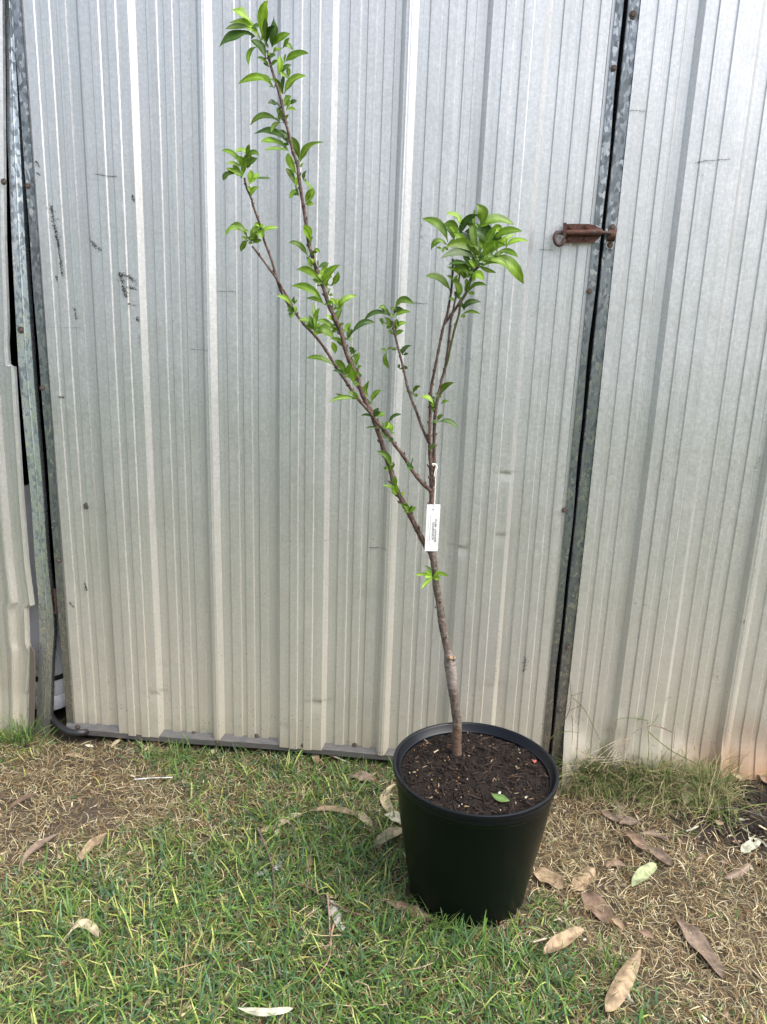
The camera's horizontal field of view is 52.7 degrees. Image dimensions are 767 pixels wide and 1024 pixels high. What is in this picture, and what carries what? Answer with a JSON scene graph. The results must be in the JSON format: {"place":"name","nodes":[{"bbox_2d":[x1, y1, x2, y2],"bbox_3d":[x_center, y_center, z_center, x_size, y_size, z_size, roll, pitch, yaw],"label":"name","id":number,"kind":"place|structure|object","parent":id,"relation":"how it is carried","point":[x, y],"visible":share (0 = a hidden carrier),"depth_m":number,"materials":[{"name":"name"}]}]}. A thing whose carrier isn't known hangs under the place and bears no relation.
{"place":"outdoors","nodes":[
{"label":"outdoors","id":0,"kind":"place"},
{"bbox_2d":[24,484,38,669],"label":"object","id":1,"kind":"object","parent":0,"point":[34,623],"visible":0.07,"depth_m":2.56,"materials":[{"name":"grey metal"}]},
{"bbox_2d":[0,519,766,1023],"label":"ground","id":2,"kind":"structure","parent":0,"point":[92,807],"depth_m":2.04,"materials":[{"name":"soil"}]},
{"bbox_2d":[0,0,34,734],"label":"shed wall","id":3,"kind":"structure","parent":2,"relation":"on","point":[17,600],"depth_m":2.45,"materials":[{"name":"grey metal"}]},
{"bbox_2d":[6,793,36,811],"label":"fallen leaf","id":4,"kind":"object","parent":2,"relation":"on","point":[17,801],"visible":1,"depth_m":2.27,"materials":[{"name":"brown plant"}]},
{"bbox_2d":[0,712,55,748],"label":"grass tuft","id":5,"kind":"object","parent":2,"relation":"on","point":[11,730],"visible":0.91,"depth_m":2.58,"materials":[{"name":"green plant"}]},
{"bbox_2d":[5,0,56,733],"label":"steel post","id":6,"kind":"object","parent":2,"relation":"on","point":[27,364],"visible":0.97,"depth_m":2.36,"materials":[{"name":"grey metal"}]},
{"bbox_2d":[11,0,623,760],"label":"shed door","id":7,"kind":"structure","parent":6,"relation":"attached to","point":[241,558],"depth_m":2.23,"materials":[{"name":"grey metal"}]},
{"bbox_2d":[54,588,57,613],"bbox_3d":[-1.063,0.289,2.513,0.013,0.086,0.009,2,15,0],"label":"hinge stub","id":8,"kind":"object","parent":7,"relation":"attached to","point":[55,601],"visible":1,"depth_m":2.51,"materials":[{"name":"metal"}]},
{"bbox_2d":[50,713,88,735],"bbox_3d":[-1.092,0.700,2.641,0.231,0.125,0.108,7,15,17],"label":"garden hose","id":9,"kind":"object","parent":7,"relation":"attached to","point":[59,725],"visible":0.62,"depth_m":2.59,"materials":[{"name":"black rubber"}]},
{"bbox_2d":[553,223,611,246],"bbox_3d":[0.528,-0.736,2.059,0.155,0.064,0.027,3,15,4],"label":"slide bolt","id":10,"kind":"object","parent":7,"relation":"attached to","point":[580,233],"visible":1,"depth_m":2.06,"materials":[{"name":"metal"}]},
{"bbox_2d":[28,645,35,735],"bbox_3d":[-1.179,0.600,2.591,0.046,0.334,0.010,2,15,0],"label":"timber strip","id":11,"kind":"object","parent":2,"relation":"on","point":[32,687],"visible":0.9,"depth_m":2.59,"materials":[{"name":"grey"}]},
{"bbox_2d":[0,712,65,752],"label":"grass tuft","id":12,"kind":"object","parent":2,"relation":"on","point":[24,737],"visible":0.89,"depth_m":2.59,"materials":[{"name":"green plant"}]},
{"bbox_2d":[18,833,59,870],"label":"fallen leaf","id":13,"kind":"object","parent":2,"relation":"on","point":[34,847],"visible":1,"depth_m":2.06,"materials":[{"name":"brown plant"}]},
{"bbox_2d":[35,744,61,823],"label":"dry stem","id":14,"kind":"object","parent":2,"relation":"on","point":[42,786],"visible":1,"depth_m":2.33,"materials":[{"name":"beige plant"}]},
{"bbox_2d":[35,613,65,709],"bbox_3d":[-1.172,0.512,2.711,0.150,0.350,0.150,2,15,0],"label":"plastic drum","id":15,"kind":"object","parent":2,"relation":"on","point":[59,697],"visible":0.15,"depth_m":2.67,"materials":[{"name":"white plastic"}]},
{"bbox_2d":[65,752,82,757],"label":"fallen leaf","id":16,"kind":"object","parent":2,"relation":"on","point":[77,754],"visible":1,"depth_m":2.51,"materials":[{"name":"beige plant"}]},
{"bbox_2d":[67,919,98,937],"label":"fallen leaf","id":17,"kind":"object","parent":2,"relation":"on","point":[94,930],"visible":0.98,"depth_m":1.81,"materials":[{"name":"beige plant"}]},
{"bbox_2d":[77,832,106,861],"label":"fallen leaf","id":18,"kind":"object","parent":2,"relation":"on","point":[92,842],"visible":0.91,"depth_m":2.09,"materials":[{"name":"beige plant"}]},
{"bbox_2d":[111,738,122,746],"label":"fallen leaf","id":19,"kind":"object","parent":2,"relation":"on","point":[113,743],"visible":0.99,"depth_m":2.58,"materials":[{"name":"beige plant"}]},
{"bbox_2d":[135,777,172,779],"bbox_3d":[-0.709,0.822,2.386,0.112,0.015,0.006,-2,15,-16],"label":"straw","id":20,"kind":"object","parent":2,"relation":"on","point":[152,778],"visible":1,"depth_m":2.38,"materials":[{"name":"plant"}]},
{"bbox_2d":[148,735,202,761],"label":"grass tuft","id":21,"kind":"object","parent":2,"relation":"on","point":[170,751],"visible":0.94,"depth_m":2.52,"materials":[{"name":"green plant"}]},
{"bbox_2d":[179,940,187,1013],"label":"dry stem","id":22,"kind":"object","parent":2,"relation":"on","point":[184,975],"visible":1,"depth_m":1.70,"materials":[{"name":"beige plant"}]},
{"bbox_2d":[256,827,274,906],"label":"twig","id":23,"kind":"object","parent":2,"relation":"on","point":[261,836],"visible":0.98,"depth_m":2.06,"materials":[{"name":"brown wood"}]},
{"bbox_2d":[239,1007,292,1015],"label":"fallen leaf","id":24,"kind":"object","parent":2,"relation":"on","point":[272,1011],"visible":1,"depth_m":1.61,"materials":[{"name":"beige plant"}]},
{"bbox_2d":[261,825,274,832],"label":"fallen leaf","id":25,"kind":"object","parent":2,"relation":"on","point":[263,828],"visible":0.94,"depth_m":2.20,"materials":[{"name":"beige plant"}]},
{"bbox_2d":[275,812,300,835],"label":"fallen leaf","id":26,"kind":"object","parent":2,"relation":"on","point":[284,820],"visible":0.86,"depth_m":2.24,"materials":[{"name":"beige plant"}]},
{"bbox_2d":[303,854,312,873],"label":"fallen leaf","id":27,"kind":"object","parent":2,"relation":"on","point":[310,861],"visible":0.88,"depth_m":2.07,"materials":[{"name":"brown plant"}]},
{"bbox_2d":[5,0,624,746],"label":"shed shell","id":28,"kind":"object","parent":2,"relation":"on","point":[13,338],"depth_m":4.90,"materials":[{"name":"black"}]},
{"bbox_2d":[312,754,319,763],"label":"fallen leaf","id":29,"kind":"object","parent":2,"relation":"on","point":[317,757],"visible":0.66,"depth_m":2.54,"materials":[{"name":"beige plant"}]},
{"bbox_2d":[310,923,334,982],"bbox_3d":[-0.130,1.006,1.767,0.023,0.014,0.166,6,15,13],"label":"bark shred","id":30,"kind":"object","parent":2,"relation":"on","point":[330,950],"visible":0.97,"depth_m":1.78,"materials":[{"name":"brown plant"}]},
{"bbox_2d":[306,928,339,935],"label":"dry stem","id":31,"kind":"object","parent":2,"relation":"on","point":[320,935],"visible":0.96,"depth_m":1.81,"materials":[{"name":"beige plant"}]},
{"bbox_2d":[289,882,364,916],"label":"twig","id":32,"kind":"object","parent":2,"relation":"on","point":[320,896],"visible":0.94,"depth_m":1.93,"materials":[{"name":"brown wood"}]},
{"bbox_2d":[326,892,330,936],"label":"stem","id":33,"kind":"object","parent":2,"relation":"on","point":[328,912],"visible":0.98,"depth_m":1.88,"materials":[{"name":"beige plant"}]},
{"bbox_2d":[309,806,357,815],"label":"fallen leaf","id":34,"kind":"object","parent":2,"relation":"on","point":[327,808],"visible":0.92,"depth_m":2.28,"materials":[{"name":"brown plant"}]},
{"bbox_2d":[326,900,345,931],"bbox_3d":[-0.118,0.981,1.886,0.028,0.012,0.108,-4,16,-21],"label":"bark strip","id":35,"kind":"object","parent":2,"relation":"on","point":[338,916],"visible":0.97,"depth_m":1.88,"materials":[{"name":"grey plant"}]},
{"bbox_2d":[305,752,367,781],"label":"grass tuft","id":36,"kind":"object","parent":2,"relation":"on","point":[344,766],"visible":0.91,"depth_m":2.51,"materials":[{"name":"plant"}]},
{"bbox_2d":[349,771,375,780],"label":"fallen leaf","id":37,"kind":"object","parent":2,"relation":"on","point":[365,774],"visible":0.97,"depth_m":2.45,"materials":[{"name":"brown plant"}]},
{"bbox_2d":[358,812,372,825],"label":"fallen leaf","id":38,"kind":"object","parent":2,"relation":"on","point":[363,816],"visible":0.98,"depth_m":2.24,"materials":[{"name":"beige plant"}]},
{"bbox_2d":[355,981,387,1004],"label":"dry stem","id":39,"kind":"object","parent":2,"relation":"on","point":[370,992],"visible":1,"depth_m":1.67,"materials":[{"name":"beige plant"}]},
{"bbox_2d":[0,720,766,1023],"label":"green grass","id":40,"kind":"structure","parent":2,"relation":"on","point":[155,983],"depth_m":1.82,"materials":[{"name":"green plant"}]},
{"bbox_2d":[618,715,723,788],"bbox_3d":[0.878,0.724,2.341,0.333,0.166,0.130,13,18,36],"label":"weed","id":41,"kind":"object","parent":40,"relation":"on","point":[666,747],"visible":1,"depth_m":2.37,"materials":[{"name":"green plant"}]},
{"bbox_2d":[0,741,766,1023],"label":"leaf litter","id":42,"kind":"object","parent":2,"relation":"on","point":[599,949],"visible":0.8,"depth_m":2.06,"materials":[{"name":"brown plant"}]},
{"bbox_2d":[0,761,766,890],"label":"soil crumbs","id":43,"kind":"object","parent":2,"relation":"on","point":[695,840],"visible":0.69,"depth_m":2.22,"materials":[{"name":"brown soil"}]},
{"bbox_2d":[380,784,394,812],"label":"fallen leaf","id":44,"kind":"object","parent":2,"relation":"on","point":[387,805],"visible":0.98,"depth_m":2.33,"materials":[{"name":"beige plant"}]},
{"bbox_2d":[374,827,401,846],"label":"fallen leaf","id":45,"kind":"object","parent":2,"relation":"on","point":[396,831],"visible":0.87,"depth_m":2.19,"materials":[{"name":"beige plant"}]},
{"bbox_2d":[384,811,400,823],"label":"fallen leaf","id":46,"kind":"object","parent":2,"relation":"on","point":[396,818],"visible":0.71,"depth_m":2.25,"materials":[{"name":"grey plant"}]},
{"bbox_2d":[386,900,430,920],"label":"fallen leaf","id":47,"kind":"object","parent":2,"relation":"on","point":[400,903],"visible":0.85,"depth_m":1.92,"materials":[{"name":"brown plant"}]},
{"bbox_2d":[410,896,477,944],"bbox_3d":[0.144,0.982,1.847,0.204,0.080,0.152,2,15,0],"label":"grass tuft","id":48,"kind":"object","parent":2,"relation":"on","point":[443,923],"visible":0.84,"depth_m":1.86,"materials":[{"name":"green plant"}]},
{"bbox_2d":[392,722,558,928],"bbox_3d":[0.222,0.804,1.977,0.413,0.365,0.413,2,15,0],"label":"plant pot","id":49,"kind":"object","parent":2,"relation":"on","point":[474,867],"visible":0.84,"depth_m":1.83,"materials":[{"name":"black plastic"}]},
{"bbox_2d":[401,732,549,814],"bbox_3d":[0.231,0.645,1.934,0.375,0.026,0.371,2,15,0],"label":"potting mix","id":50,"kind":"object","parent":49,"relation":"in","point":[476,774],"visible":0.87,"depth_m":1.92,"materials":[{"name":"brown soil"}]},
{"bbox_2d":[219,0,527,755],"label":"young plum tree","id":51,"kind":"object","parent":50,"relation":"on","point":[467,243],"visible":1,"depth_m":1.69,"materials":[{"name":"green plant"}]},
{"bbox_2d":[425,463,439,550],"bbox_3d":[0.117,-0.014,1.823,0.031,0.213,0.040,2,15,0],"label":"plant tag","id":52,"kind":"object","parent":51,"relation":"hanging from","point":[432,527],"visible":1,"depth_m":1.82,"materials":[{"name":"white plastic"}]},
{"bbox_2d":[491,793,509,801],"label":"fallen leaf","id":53,"kind":"object","parent":50,"relation":"on","point":[500,797],"visible":1,"depth_m":1.82,"materials":[{"name":"green plant"}]},
{"bbox_2d":[450,918,514,952],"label":"grass tuft","id":54,"kind":"object","parent":2,"relation":"on","point":[480,934],"visible":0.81,"depth_m":1.84,"materials":[{"name":"green plant"}]},
{"bbox_2d":[533,937,551,942],"bbox_3d":[0.382,1.010,1.827,0.068,0.012,0.005,-4,16,-21],"label":"stick","id":55,"kind":"object","parent":2,"relation":"on","point":[541,939],"visible":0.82,"depth_m":1.82,"materials":[{"name":"beige wood"}]},
{"bbox_2d":[533,867,563,888],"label":"fallen leaf","id":56,"kind":"object","parent":2,"relation":"on","point":[553,877],"visible":0.94,"depth_m":2.04,"materials":[{"name":"brown plant"}]},
{"bbox_2d":[543,927,583,954],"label":"fallen leaf","id":57,"kind":"object","parent":2,"relation":"on","point":[567,937],"visible":0.98,"depth_m":1.82,"materials":[{"name":"beige plant"}]},
{"bbox_2d":[549,678,599,739],"bbox_3d":[0.599,0.623,2.399,0.151,0.215,0.041,3,15,5],"label":"weed","id":58,"kind":"object","parent":2,"relation":"on","point":[572,718],"visible":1,"depth_m":2.41,"materials":[{"name":"green plant"}]},
{"bbox_2d":[571,867,596,890],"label":"fallen leaf","id":59,"kind":"object","parent":2,"relation":"on","point":[577,884],"visible":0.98,"depth_m":2.06,"materials":[{"name":"brown plant"}]},
{"bbox_2d":[560,748,611,798],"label":"grass tuft","id":60,"kind":"object","parent":2,"relation":"on","point":[579,774],"visible":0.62,"depth_m":2.43,"materials":[{"name":"green plant"}]},
{"bbox_2d":[581,891,612,922],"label":"fallen leaf","id":61,"kind":"object","parent":2,"relation":"on","point":[589,898],"visible":1,"depth_m":1.96,"materials":[{"name":"brown plant"}]},
{"bbox_2d":[562,764,640,804],"bbox_3d":[0.694,0.821,2.444,0.324,0.110,0.300,-7,17,-32],"label":"grass tuft","id":62,"kind":"object","parent":2,"relation":"on","point":[601,787],"visible":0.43,"depth_m":2.40,"materials":[{"name":"green plant"}]},
{"bbox_2d":[580,927,635,980],"bbox_3d":[0.521,1.020,1.770,0.129,0.071,0.131,9,16,23],"label":"grass tuft","id":63,"kind":"object","parent":2,"relation":"on","point":[620,959],"visible":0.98,"depth_m":1.79,"materials":[{"name":"green plant"}]},
{"bbox_2d":[601,811,618,821],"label":"fallen leaf","id":64,"kind":"object","parent":2,"relation":"on","point":[612,816],"visible":1,"depth_m":2.28,"materials":[{"name":"brown plant"}]},
{"bbox_2d":[606,859,627,867],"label":"fallen leaf","id":65,"kind":"object","parent":2,"relation":"on","point":[616,861],"visible":1,"depth_m":2.10,"materials":[{"name":"brown plant"}]},
{"bbox_2d":[612,916,623,928],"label":"fallen leaf","id":66,"kind":"object","parent":2,"relation":"on","point":[616,920],"visible":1,"depth_m":1.90,"materials":[{"name":"beige plant"}]},
{"bbox_2d":[611,799,627,819],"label":"fallen leaf","id":67,"kind":"object","parent":2,"relation":"on","point":[620,814],"visible":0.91,"depth_m":2.31,"materials":[{"name":"brown plant"}]},
{"bbox_2d":[605,949,640,1011],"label":"fallen leaf","id":68,"kind":"object","parent":2,"relation":"on","point":[626,973],"visible":1,"depth_m":1.72,"materials":[{"name":"beige plant"}]},
{"bbox_2d":[576,725,671,769],"bbox_3d":[0.739,0.709,2.310,0.360,0.094,0.083,-6,17,-28],"label":"dead spray","id":69,"kind":"object","parent":2,"relation":"on","point":[626,738],"visible":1,"depth_m":2.33,"materials":[{"name":"beige plant"}]},
{"bbox_2d":[619,817,640,824],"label":"fallen leaf","id":70,"kind":"object","parent":2,"relation":"on","point":[629,820],"visible":1,"depth_m":2.25,"materials":[{"name":"brown plant"}]},
{"bbox_2d":[625,830,647,850],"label":"fallen leaf","id":71,"kind":"object","parent":2,"relation":"on","point":[634,838],"visible":1,"depth_m":2.16,"materials":[{"name":"brown plant"}]},
{"bbox_2d":[631,862,656,886],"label":"fallen leaf","id":72,"kind":"object","parent":2,"relation":"on","point":[650,868],"visible":1,"depth_m":2.05,"materials":[{"name":"green plant"}]},
{"bbox_2d":[637,929,653,937],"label":"fallen leaf","id":73,"kind":"object","parent":2,"relation":"on","point":[647,934],"visible":1,"depth_m":1.85,"materials":[{"name":"brown plant"}]},
{"bbox_2d":[640,830,668,839],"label":"fallen leaf","id":74,"kind":"object","parent":2,"relation":"on","point":[655,833],"visible":1,"depth_m":2.19,"materials":[{"name":"brown plant"}]},
{"bbox_2d":[549,0,766,787],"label":"shed wall","id":75,"kind":"structure","parent":2,"relation":"on","point":[664,618],"depth_m":2.18,"materials":[{"name":"grey metal"}]},
{"bbox_2d":[606,224,617,248],"bbox_3d":[0.613,-0.739,2.072,0.027,0.063,0.022,3,15,5],"label":"bolt catch","id":76,"kind":"object","parent":75,"relation":"attached to","point":[610,240],"visible":1,"depth_m":2.07,"materials":[{"name":"metal"}]},
{"bbox_2d":[605,756,714,795],"bbox_3d":[0.835,0.795,2.399,0.422,0.152,0.273,8,16,20],"label":"grass tuft","id":77,"kind":"object","parent":2,"relation":"on","point":[653,774],"visible":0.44,"depth_m":2.39,"materials":[{"name":"green plant"}]},
{"bbox_2d":[648,847,672,865],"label":"fallen leaf","id":78,"kind":"object","parent":2,"relation":"on","point":[657,852],"visible":1,"depth_m":2.11,"materials":[{"name":"brown plant"}]},
{"bbox_2d":[682,783,694,803],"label":"fallen leaf","id":79,"kind":"object","parent":2,"relation":"on","point":[687,792],"visible":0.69,"depth_m":2.33,"materials":[{"name":"brown plant"}]},
{"bbox_2d":[637,766,740,818],"bbox_3d":[0.903,0.832,2.332,0.339,0.103,0.302,2,15,0],"label":"grass tuft","id":80,"kind":"object","parent":2,"relation":"on","point":[681,791],"visible":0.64,"depth_m":2.33,"materials":[{"name":"green plant"}]},
{"bbox_2d":[674,916,723,978],"bbox_3d":[0.752,1.025,1.832,0.047,0.013,0.183,-1,15,-13],"label":"fallen leaf","id":81,"kind":"object","parent":2,"relation":"on","point":[698,941],"visible":1,"depth_m":1.84,"materials":[{"name":"brown plant"}]},
{"bbox_2d":[723,863,750,878],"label":"fallen leaf","id":82,"kind":"object","parent":2,"relation":"on","point":[736,874],"visible":1,"depth_m":2.05,"materials":[{"name":"brown plant"}]},
{"bbox_2d":[709,807,766,817],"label":"dry stem","id":83,"kind":"object","parent":2,"relation":"on","point":[736,808],"visible":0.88,"depth_m":2.26,"materials":[{"name":"beige plant"}]},
{"bbox_2d":[729,770,766,797],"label":"grass tuft","id":84,"kind":"object","parent":2,"relation":"on","point":[746,782],"visible":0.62,"depth_m":2.37,"materials":[{"name":"plant"}]},
{"bbox_2d":[741,836,766,852],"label":"paper scrap","id":85,"kind":"object","parent":2,"relation":"on","point":[757,842],"visible":1,"depth_m":2.14,"materials":[{"name":"white paper"}]},
{"bbox_2d":[759,775,766,782],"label":"fallen leaf","id":86,"kind":"object","parent":2,"relation":"on","point":[764,779],"visible":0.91,"depth_m":2.39,"materials":[{"name":"brown plant"}]}
]}

